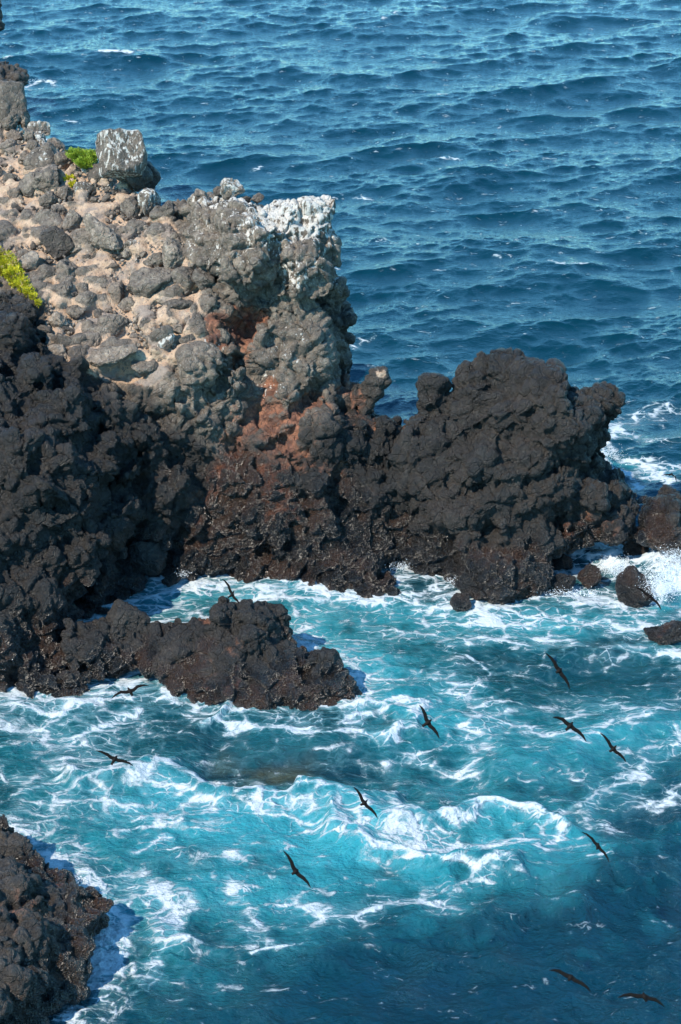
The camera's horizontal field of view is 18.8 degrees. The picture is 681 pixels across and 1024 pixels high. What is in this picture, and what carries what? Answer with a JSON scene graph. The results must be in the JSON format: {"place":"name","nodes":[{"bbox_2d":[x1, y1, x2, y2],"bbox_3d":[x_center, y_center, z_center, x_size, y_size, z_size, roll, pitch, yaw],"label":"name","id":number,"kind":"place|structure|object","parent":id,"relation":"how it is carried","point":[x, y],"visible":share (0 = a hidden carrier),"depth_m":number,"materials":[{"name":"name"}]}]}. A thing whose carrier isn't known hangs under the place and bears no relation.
{"place":"outdoors","nodes":[
{"label":"outdoors","id":0,"kind":"place"},
{"bbox_2d":[96,750,132,765],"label":"seabird","id":1,"kind":"object","parent":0,"point":[113,758],"visible":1,"depth_m":39.01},
{"bbox_2d":[112,684,148,697],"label":"seabird","id":2,"kind":"object","parent":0,"point":[132,690],"visible":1,"depth_m":36.65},
{"bbox_2d":[0,128,416,698],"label":"cliff","id":3,"kind":"structure","parent":0,"point":[259,445],"depth_m":61.58,"materials":[{"name":"stone"}]},
{"bbox_2d":[0,1,4,30],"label":"coast rock","id":4,"kind":"object","parent":3,"relation":"on","point":[2,25],"visible":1,"depth_m":83.82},
{"bbox_2d":[2,173,17,181],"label":"boulder","id":5,"kind":"object","parent":3,"relation":"on","point":[6,177],"visible":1,"depth_m":68.34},
{"bbox_2d":[1,114,19,130],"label":"boulder","id":6,"kind":"object","parent":3,"relation":"on","point":[9,123],"visible":1,"depth_m":70.71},
{"bbox_2d":[7,188,18,197],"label":"boulder","id":7,"kind":"object","parent":3,"relation":"on","point":[12,193],"visible":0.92,"depth_m":67.50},
{"bbox_2d":[0,80,26,124],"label":"boulder","id":8,"kind":"object","parent":3,"relation":"on","point":[13,100],"visible":0.88,"depth_m":71.34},
{"bbox_2d":[0,60,28,84],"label":"coast rock","id":9,"kind":"object","parent":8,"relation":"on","point":[15,72],"visible":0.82,"depth_m":106.32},
{"bbox_2d":[5,129,23,139],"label":"boulder","id":10,"kind":"object","parent":3,"relation":"on","point":[13,134],"visible":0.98,"depth_m":70.52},
{"bbox_2d":[11,202,20,211],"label":"stone","id":11,"kind":"object","parent":3,"relation":"on","point":[16,206],"visible":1,"depth_m":67.02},
{"bbox_2d":[0,246,41,307],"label":"plant","id":12,"kind":"object","parent":3,"relation":"on","point":[7,274],"visible":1,"depth_m":63.89,"materials":[{"name":"yellow plant"}]},
{"bbox_2d":[18,150,28,164],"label":"boulder","id":13,"kind":"object","parent":3,"relation":"on","point":[23,154],"visible":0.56,"depth_m":69.03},
{"bbox_2d":[20,110,30,127],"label":"boulder","id":14,"kind":"object","parent":3,"relation":"on","point":[24,121],"visible":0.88,"depth_m":71.56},
{"bbox_2d":[17,172,34,197],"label":"boulder","id":15,"kind":"object","parent":3,"relation":"on","point":[27,189],"visible":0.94,"depth_m":67.49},
{"bbox_2d":[19,250,38,272],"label":"boulder","id":16,"kind":"object","parent":3,"relation":"on","point":[29,261],"visible":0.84,"depth_m":64.37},
{"bbox_2d":[24,128,34,141],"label":"boulder","id":17,"kind":"object","parent":3,"relation":"on","point":[28,134],"visible":1,"depth_m":69.56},
{"bbox_2d":[27,140,37,149],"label":"boulder","id":18,"kind":"object","parent":3,"relation":"on","point":[32,144],"visible":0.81,"depth_m":69.14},
{"bbox_2d":[30,241,37,249],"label":"stone","id":19,"kind":"object","parent":3,"relation":"on","point":[33,246],"visible":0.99,"depth_m":65.52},
{"bbox_2d":[27,121,50,135],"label":"boulder","id":20,"kind":"object","parent":3,"relation":"on","point":[43,126],"visible":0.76,"depth_m":70.11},
{"bbox_2d":[34,131,45,141],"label":"boulder","id":21,"kind":"object","parent":3,"relation":"on","point":[38,135],"visible":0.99,"depth_m":69.63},
{"bbox_2d":[38,138,45,145],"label":"boulder","id":22,"kind":"object","parent":3,"relation":"on","point":[42,141],"visible":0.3,"depth_m":69.24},
{"bbox_2d":[36,325,52,335],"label":"boulder","id":23,"kind":"object","parent":3,"relation":"on","point":[43,330],"visible":1,"depth_m":62.22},
{"bbox_2d":[31,164,58,195],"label":"boulder","id":24,"kind":"object","parent":3,"relation":"on","point":[45,180],"visible":0.91,"depth_m":67.15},
{"bbox_2d":[38,191,56,208],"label":"boulder","id":25,"kind":"object","parent":3,"relation":"on","point":[48,199],"visible":0.99,"depth_m":66.81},
{"bbox_2d":[46,333,55,343],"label":"boulder","id":26,"kind":"object","parent":3,"relation":"on","point":[48,337],"visible":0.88,"depth_m":61.97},
{"bbox_2d":[47,137,65,150],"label":"boulder","id":27,"kind":"object","parent":3,"relation":"on","point":[57,143],"visible":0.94,"depth_m":69.01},
{"bbox_2d":[39,225,74,260],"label":"boulder","id":28,"kind":"object","parent":3,"relation":"on","point":[56,242],"visible":0.98,"depth_m":65.12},
{"bbox_2d":[46,344,67,357],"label":"boulder","id":29,"kind":"object","parent":3,"relation":"on","point":[58,349],"visible":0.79,"depth_m":61.57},
{"bbox_2d":[48,311,68,327],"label":"boulder","id":30,"kind":"object","parent":3,"relation":"on","point":[57,319],"visible":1,"depth_m":62.55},
{"bbox_2d":[51,204,66,214],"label":"boulder","id":31,"kind":"object","parent":3,"relation":"on","point":[58,208],"visible":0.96,"depth_m":66.53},
{"bbox_2d":[57,185,67,200],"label":"boulder","id":32,"kind":"object","parent":3,"relation":"on","point":[63,192],"visible":1,"depth_m":67.10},
{"bbox_2d":[54,151,73,169],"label":"boulder","id":33,"kind":"object","parent":3,"relation":"on","point":[60,158],"visible":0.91,"depth_m":68.31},
{"bbox_2d":[55,258,77,276],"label":"boulder","id":34,"kind":"object","parent":3,"relation":"on","point":[68,267],"visible":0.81,"depth_m":64.23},
{"bbox_2d":[62,325,73,334],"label":"stone","id":35,"kind":"object","parent":3,"relation":"on","point":[66,329],"visible":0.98,"depth_m":62.56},
{"bbox_2d":[62,173,76,186],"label":"plant","id":36,"kind":"object","parent":3,"relation":"on","point":[66,177],"visible":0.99,"depth_m":67.55,"materials":[{"name":"yellow plant"}]},
{"bbox_2d":[62,209,81,232],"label":"boulder","id":37,"kind":"object","parent":3,"relation":"on","point":[71,221],"visible":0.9,"depth_m":65.84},
{"bbox_2d":[69,290,77,296],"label":"boulder","id":38,"kind":"object","parent":3,"relation":"on","point":[73,293],"visible":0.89,"depth_m":63.65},
{"bbox_2d":[69,245,81,253],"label":"stone","id":39,"kind":"object","parent":3,"relation":"on","point":[76,248],"visible":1,"depth_m":65.28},
{"bbox_2d":[66,305,86,318],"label":"boulder","id":40,"kind":"object","parent":3,"relation":"on","point":[75,311],"visible":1,"depth_m":63.13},
{"bbox_2d":[65,146,97,169],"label":"plant","id":41,"kind":"object","parent":3,"relation":"on","point":[84,158],"visible":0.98,"depth_m":67.72,"materials":[{"name":"green plant"}]},
{"bbox_2d":[73,181,92,196],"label":"boulder","id":42,"kind":"object","parent":3,"relation":"on","point":[88,186],"visible":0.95,"depth_m":67.03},
{"bbox_2d":[76,282,89,293],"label":"boulder","id":43,"kind":"object","parent":3,"relation":"on","point":[82,287],"visible":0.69,"depth_m":63.87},
{"bbox_2d":[81,332,101,346],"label":"boulder","id":44,"kind":"object","parent":3,"relation":"on","point":[94,339],"visible":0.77,"depth_m":61.96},
{"bbox_2d":[87,163,100,182],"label":"boulder","id":45,"kind":"object","parent":3,"relation":"on","point":[94,176],"visible":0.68,"depth_m":67.46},
{"bbox_2d":[90,196,98,202],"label":"stone","id":46,"kind":"object","parent":3,"relation":"on","point":[94,199],"visible":1,"depth_m":66.75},
{"bbox_2d":[0,125,194,370],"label":"gravel","id":47,"kind":"structure","parent":3,"relation":"on","point":[136,327],"depth_m":65.04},
{"bbox_2d":[93,308,103,317],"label":"boulder","id":48,"kind":"object","parent":3,"relation":"on","point":[97,312],"visible":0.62,"depth_m":63.09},
{"bbox_2d":[83,213,123,250],"bbox_3d":[-7.456,-8.918,65.162,1.043,1.060,1.543,-12,29,-22],"label":"boulder","id":49,"kind":"object","parent":3,"relation":"on","point":[103,235],"visible":1,"depth_m":64.74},
{"bbox_2d":[101,193,110,201],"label":"stone","id":50,"kind":"object","parent":3,"relation":"on","point":[106,197],"visible":1,"depth_m":66.70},
{"bbox_2d":[99,275,115,287],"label":"boulder","id":51,"kind":"object","parent":3,"relation":"on","point":[103,284],"visible":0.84,"depth_m":64.22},
{"bbox_2d":[105,211,115,216],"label":"stone","id":52,"kind":"object","parent":3,"relation":"on","point":[109,213],"visible":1,"depth_m":66.16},
{"bbox_2d":[86,343,138,366],"bbox_3d":[-6.773,-4.653,61.258,1.336,0.747,1.133,20,33,34],"label":"boulder","id":53,"kind":"object","parent":3,"relation":"on","point":[108,356],"visible":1,"depth_m":61.10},
{"bbox_2d":[105,262,119,268],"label":"boulder","id":54,"kind":"object","parent":3,"relation":"on","point":[112,265],"visible":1,"depth_m":64.47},
{"bbox_2d":[97,314,128,336],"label":"boulder","id":55,"kind":"object","parent":3,"relation":"on","point":[115,324],"visible":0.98,"depth_m":62.27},
{"bbox_2d":[108,281,124,305],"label":"boulder","id":56,"kind":"object","parent":3,"relation":"on","point":[116,292],"visible":1,"depth_m":63.48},
{"bbox_2d":[109,476,129,499],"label":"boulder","id":57,"kind":"object","parent":3,"relation":"on","point":[120,491],"visible":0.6,"depth_m":60.47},
{"bbox_2d":[95,128,147,180],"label":"boulder","id":58,"kind":"object","parent":3,"relation":"on","point":[121,153],"visible":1,"depth_m":66.01,"materials":[{"name":"stone"}]},
{"bbox_2d":[118,297,134,311],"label":"boulder","id":59,"kind":"object","parent":3,"relation":"on","point":[126,304],"visible":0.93,"depth_m":63.02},
{"bbox_2d":[121,189,131,194],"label":"stone","id":60,"kind":"object","parent":3,"relation":"on","point":[127,191],"visible":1,"depth_m":66.73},
{"bbox_2d":[122,248,131,257],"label":"boulder","id":61,"kind":"object","parent":3,"relation":"on","point":[126,252],"visible":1,"depth_m":64.65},
{"bbox_2d":[118,226,135,238],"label":"boulder","id":62,"kind":"object","parent":3,"relation":"on","point":[123,229],"visible":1,"depth_m":65.18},
{"bbox_2d":[120,197,140,220],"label":"boulder","id":63,"kind":"object","parent":3,"relation":"on","point":[129,208],"visible":0.91,"depth_m":65.95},
{"bbox_2d":[123,239,139,248],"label":"boulder","id":64,"kind":"object","parent":3,"relation":"on","point":[128,243],"visible":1,"depth_m":64.70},
{"bbox_2d":[130,333,137,337],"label":"stone","id":65,"kind":"object","parent":3,"relation":"on","point":[133,335],"visible":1,"depth_m":61.95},
{"bbox_2d":[125,166,153,191],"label":"boulder","id":66,"kind":"object","parent":3,"relation":"on","point":[138,184],"visible":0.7,"depth_m":66.74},
{"bbox_2d":[139,251,146,257],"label":"stone","id":67,"kind":"object","parent":3,"relation":"on","point":[142,254],"visible":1,"depth_m":64.48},
{"bbox_2d":[131,360,158,375],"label":"boulder","id":68,"kind":"object","parent":3,"relation":"on","point":[143,368],"visible":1,"depth_m":61.05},
{"bbox_2d":[128,541,167,575],"bbox_3d":[-5.830,1.329,61.435,1.254,1.183,1.091,14,30,26],"label":"boulder","id":69,"kind":"object","parent":3,"relation":"on","point":[151,559],"visible":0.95,"depth_m":61.04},
{"bbox_2d":[137,188,160,216],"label":"boulder","id":70,"kind":"object","parent":3,"relation":"on","point":[148,199],"visible":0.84,"depth_m":65.89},
{"bbox_2d":[127,267,171,297],"bbox_3d":[-5.848,-6.990,63.358,1.430,0.967,1.433,0,27,0],"label":"boulder","id":71,"kind":"object","parent":3,"relation":"on","point":[146,282],"visible":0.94,"depth_m":62.94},
{"bbox_2d":[143,161,160,188],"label":"boulder","id":72,"kind":"object","parent":3,"relation":"on","point":[155,181],"visible":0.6,"depth_m":67.23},
{"bbox_2d":[143,226,160,237],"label":"boulder","id":73,"kind":"object","parent":3,"relation":"on","point":[147,230],"visible":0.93,"depth_m":64.84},
{"bbox_2d":[143,252,162,267],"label":"boulder","id":74,"kind":"object","parent":3,"relation":"on","point":[153,260],"visible":0.91,"depth_m":63.85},
{"bbox_2d":[157,333,174,347],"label":"boulder","id":75,"kind":"object","parent":3,"relation":"on","point":[164,342],"visible":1,"depth_m":61.23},
{"bbox_2d":[159,200,173,216],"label":"boulder","id":76,"kind":"object","parent":3,"relation":"on","point":[167,204],"visible":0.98,"depth_m":65.29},
{"bbox_2d":[162,237,184,268],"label":"boulder","id":77,"kind":"object","parent":3,"relation":"on","point":[173,257],"visible":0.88,"depth_m":63.31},
{"bbox_2d":[162,299,193,309],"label":"boulder","id":78,"kind":"object","parent":3,"relation":"on","point":[177,304],"visible":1,"depth_m":62.34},
{"bbox_2d":[173,323,183,333],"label":"boulder","id":79,"kind":"object","parent":3,"relation":"on","point":[178,328],"visible":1,"depth_m":61.86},
{"bbox_2d":[170,266,194,295],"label":"boulder","id":80,"kind":"object","parent":3,"relation":"on","point":[182,276],"visible":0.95,"depth_m":62.90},
{"bbox_2d":[178,334,193,343],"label":"boulder","id":81,"kind":"object","parent":3,"relation":"on","point":[186,338],"visible":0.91,"depth_m":61.58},
{"bbox_2d":[188,261,196,270],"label":"boulder","id":82,"kind":"object","parent":3,"relation":"on","point":[192,266],"visible":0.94,"depth_m":63.19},
{"bbox_2d":[195,188,209,199],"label":"boulder","id":83,"kind":"object","parent":3,"relation":"on","point":[199,193],"visible":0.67,"depth_m":64.80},
{"bbox_2d":[192,269,215,290],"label":"boulder","id":84,"kind":"object","parent":3,"relation":"on","point":[202,280],"visible":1,"depth_m":62.67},
{"bbox_2d":[213,186,220,195],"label":"boulder","id":85,"kind":"object","parent":3,"relation":"on","point":[216,190],"visible":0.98,"depth_m":64.56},
{"bbox_2d":[218,327,230,343],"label":"boulder","id":86,"kind":"object","parent":3,"relation":"on","point":[225,337],"visible":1,"depth_m":62.09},
{"bbox_2d":[220,177,244,199],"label":"boulder","id":87,"kind":"object","parent":3,"relation":"on","point":[231,187],"visible":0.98,"depth_m":64.13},
{"bbox_2d":[242,196,250,202],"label":"boulder","id":88,"kind":"object","parent":3,"relation":"on","point":[247,199],"visible":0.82,"depth_m":64.30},
{"bbox_2d":[251,193,264,202],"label":"boulder","id":89,"kind":"object","parent":3,"relation":"on","point":[257,198],"visible":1,"depth_m":64.10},
{"bbox_2d":[222,579,238,602],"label":"seabird","id":90,"kind":"object","parent":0,"point":[232,594],"visible":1,"depth_m":41.15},
{"bbox_2d":[283,851,310,887],"bbox_3d":[-0.712,5.810,33.416,0.476,0.652,0.092,4,27,8],"label":"seabird","id":91,"kind":"object","parent":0,"point":[296,872],"visible":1,"depth_m":33.42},
{"bbox_2d":[0,0,680,1023],"bbox_3d":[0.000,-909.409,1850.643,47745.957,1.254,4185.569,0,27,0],"label":"sea","id":92,"kind":"structure","parent":0,"point":[488,176],"depth_m":58.14,"materials":[{"name":"liquid"}]},
{"bbox_2d":[0,814,113,1023],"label":"sea rock","id":93,"kind":"object","parent":92,"relation":"in","point":[54,922],"visible":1,"depth_m":45.07,"materials":[{"name":"stone"}]},
{"bbox_2d":[94,606,109,614],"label":"surf rock","id":94,"kind":"object","parent":92,"relation":"in","point":[101,610],"visible":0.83,"depth_m":60.15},
{"bbox_2d":[161,573,181,586],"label":"surf rock","id":95,"kind":"object","parent":92,"relation":"in","point":[171,580],"visible":1,"depth_m":61.63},
{"bbox_2d":[56,596,362,710],"bbox_3d":[-3.630,3.974,57.523,8.474,3.197,5.043,0,27,0],"label":"sea rock","id":96,"kind":"object","parent":92,"relation":"in","point":[246,653],"visible":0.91,"depth_m":56.21,"materials":[{"name":"stone"}]},
{"bbox_2d":[105,598,150,639],"bbox_3d":[-6.018,3.148,57.535,1.323,1.478,1.217,-8,28,-15],"label":"boulder","id":97,"kind":"object","parent":96,"relation":"on","point":[123,617],"visible":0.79,"depth_m":57.10,"materials":[{"name":"stone"}]},
{"bbox_2d":[28,79,680,886],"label":"spray","id":98,"kind":"object","parent":92,"relation":"on","point":[658,577],"visible":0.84,"depth_m":60.88,"materials":[{"name":"white"}]},
{"bbox_2d":[450,593,471,611],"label":"surf rock","id":99,"kind":"object","parent":92,"relation":"in","point":[460,602],"visible":1,"depth_m":60.31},
{"bbox_2d":[454,572,482,600],"bbox_3d":[3.921,2.152,61.008,0.976,0.930,0.779,13,30,24],"label":"surf rock","id":100,"kind":"object","parent":92,"relation":"in","point":[465,582],"visible":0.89,"depth_m":60.69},
{"bbox_2d":[487,596,510,604],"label":"surf rock","id":101,"kind":"object","parent":92,"relation":"in","point":[507,600],"visible":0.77,"depth_m":60.60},
{"bbox_2d":[383,347,639,603],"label":"lava promontory","id":102,"kind":"structure","parent":92,"relation":"in","point":[507,479],"depth_m":61.36,"materials":[{"name":"stone"}]},
{"bbox_2d":[350,366,391,414],"bbox_3d":[0.906,-3.671,63.633,1.333,2.235,2.032,0,27,0],"label":"rock pinnacle","id":103,"kind":"object","parent":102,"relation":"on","point":[367,394],"visible":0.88,"depth_m":62.71,"materials":[{"name":"stone"}]},
{"bbox_2d":[415,372,452,420],"bbox_3d":[2.851,-3.409,63.397,1.151,2.478,2.354,0,27,0],"label":"rock pinnacle","id":104,"kind":"object","parent":102,"relation":"on","point":[433,388],"visible":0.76,"depth_m":62.40,"materials":[{"name":"stone"}]},
{"bbox_2d":[544,573,575,595],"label":"surf rock","id":105,"kind":"object","parent":92,"relation":"in","point":[560,581],"visible":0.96,"depth_m":61.12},
{"bbox_2d":[552,554,572,570],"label":"surf rock","id":106,"kind":"object","parent":92,"relation":"in","point":[563,561],"visible":0.59,"depth_m":62.56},
{"bbox_2d":[577,563,601,588],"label":"surf rock","id":107,"kind":"object","parent":92,"relation":"in","point":[589,575],"visible":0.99,"depth_m":61.43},
{"bbox_2d":[615,565,652,607],"bbox_3d":[8.758,2.199,60.731,1.155,1.235,0.974,15,31,28],"label":"surf rock","id":108,"kind":"object","parent":92,"relation":"in","point":[629,593],"visible":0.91,"depth_m":60.49,"materials":[{"name":"stone"}]},
{"bbox_2d":[623,539,648,555],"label":"surf rock","id":109,"kind":"object","parent":92,"relation":"in","point":[632,547],"visible":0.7,"depth_m":62.77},
{"bbox_2d":[628,484,680,556],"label":"sea rock","id":110,"kind":"object","parent":92,"relation":"in","point":[659,522],"visible":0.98,"depth_m":61.99,"materials":[{"name":"stone"}]},
{"bbox_2d":[643,620,680,644],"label":"surf rock","id":111,"kind":"object","parent":92,"relation":"in","point":[666,633],"visible":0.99,"depth_m":58.36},
{"bbox_2d":[354,787,377,817],"bbox_3d":[0.484,5.519,39.058,0.491,0.637,0.108,5,27,9],"label":"seabird","id":112,"kind":"object","parent":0,"point":[365,804],"visible":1,"depth_m":39.05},
{"bbox_2d":[419,705,438,737],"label":"seabird","id":113,"kind":"object","parent":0,"point":[428,722],"visible":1,"depth_m":39.90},
{"bbox_2d":[471,585,486,596],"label":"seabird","id":114,"kind":"object","parent":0,"point":[482,589],"visible":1,"depth_m":54.87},
{"bbox_2d":[546,653,569,688],"bbox_3d":[3.765,2.735,35.548,0.475,0.654,0.103,8,28,15],"label":"seabird","id":115,"kind":"object","parent":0,"point":[559,670],"visible":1,"depth_m":35.52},
{"bbox_2d":[549,969,589,990],"bbox_3d":[3.736,7.624,33.486,0.706,0.428,0.101,1,27,2],"label":"seabird","id":116,"kind":"object","parent":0,"point":[570,977],"visible":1,"depth_m":33.46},
{"bbox_2d":[553,716,585,740],"bbox_3d":[4.192,3.952,37.618,0.649,0.500,0.126,3,27,5],"label":"seabird","id":117,"kind":"object","parent":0,"point":[569,725],"visible":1,"depth_m":37.58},
{"bbox_2d":[582,832,608,861],"bbox_3d":[4.648,6.080,37.395,0.549,0.614,0.102,6,28,12],"label":"seabird","id":118,"kind":"object","parent":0,"point":[597,845],"visible":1,"depth_m":37.37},
{"bbox_2d":[600,733,625,761],"bbox_3d":[5.217,4.501,39.313,0.542,0.601,0.112,3,27,5],"label":"seabird","id":119,"kind":"object","parent":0,"point":[612,747],"visible":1,"depth_m":39.31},
{"bbox_2d":[618,992,664,1006],"bbox_3d":[4.738,7.696,32.429,0.788,0.270,0.118,-2,27,-4],"label":"seabird","id":120,"kind":"object","parent":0,"point":[644,996],"visible":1,"depth_m":32.39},
{"bbox_2d":[637,588,660,608],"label":"seabird","id":121,"kind":"object","parent":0,"point":[649,596],"visible":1,"depth_m":42.58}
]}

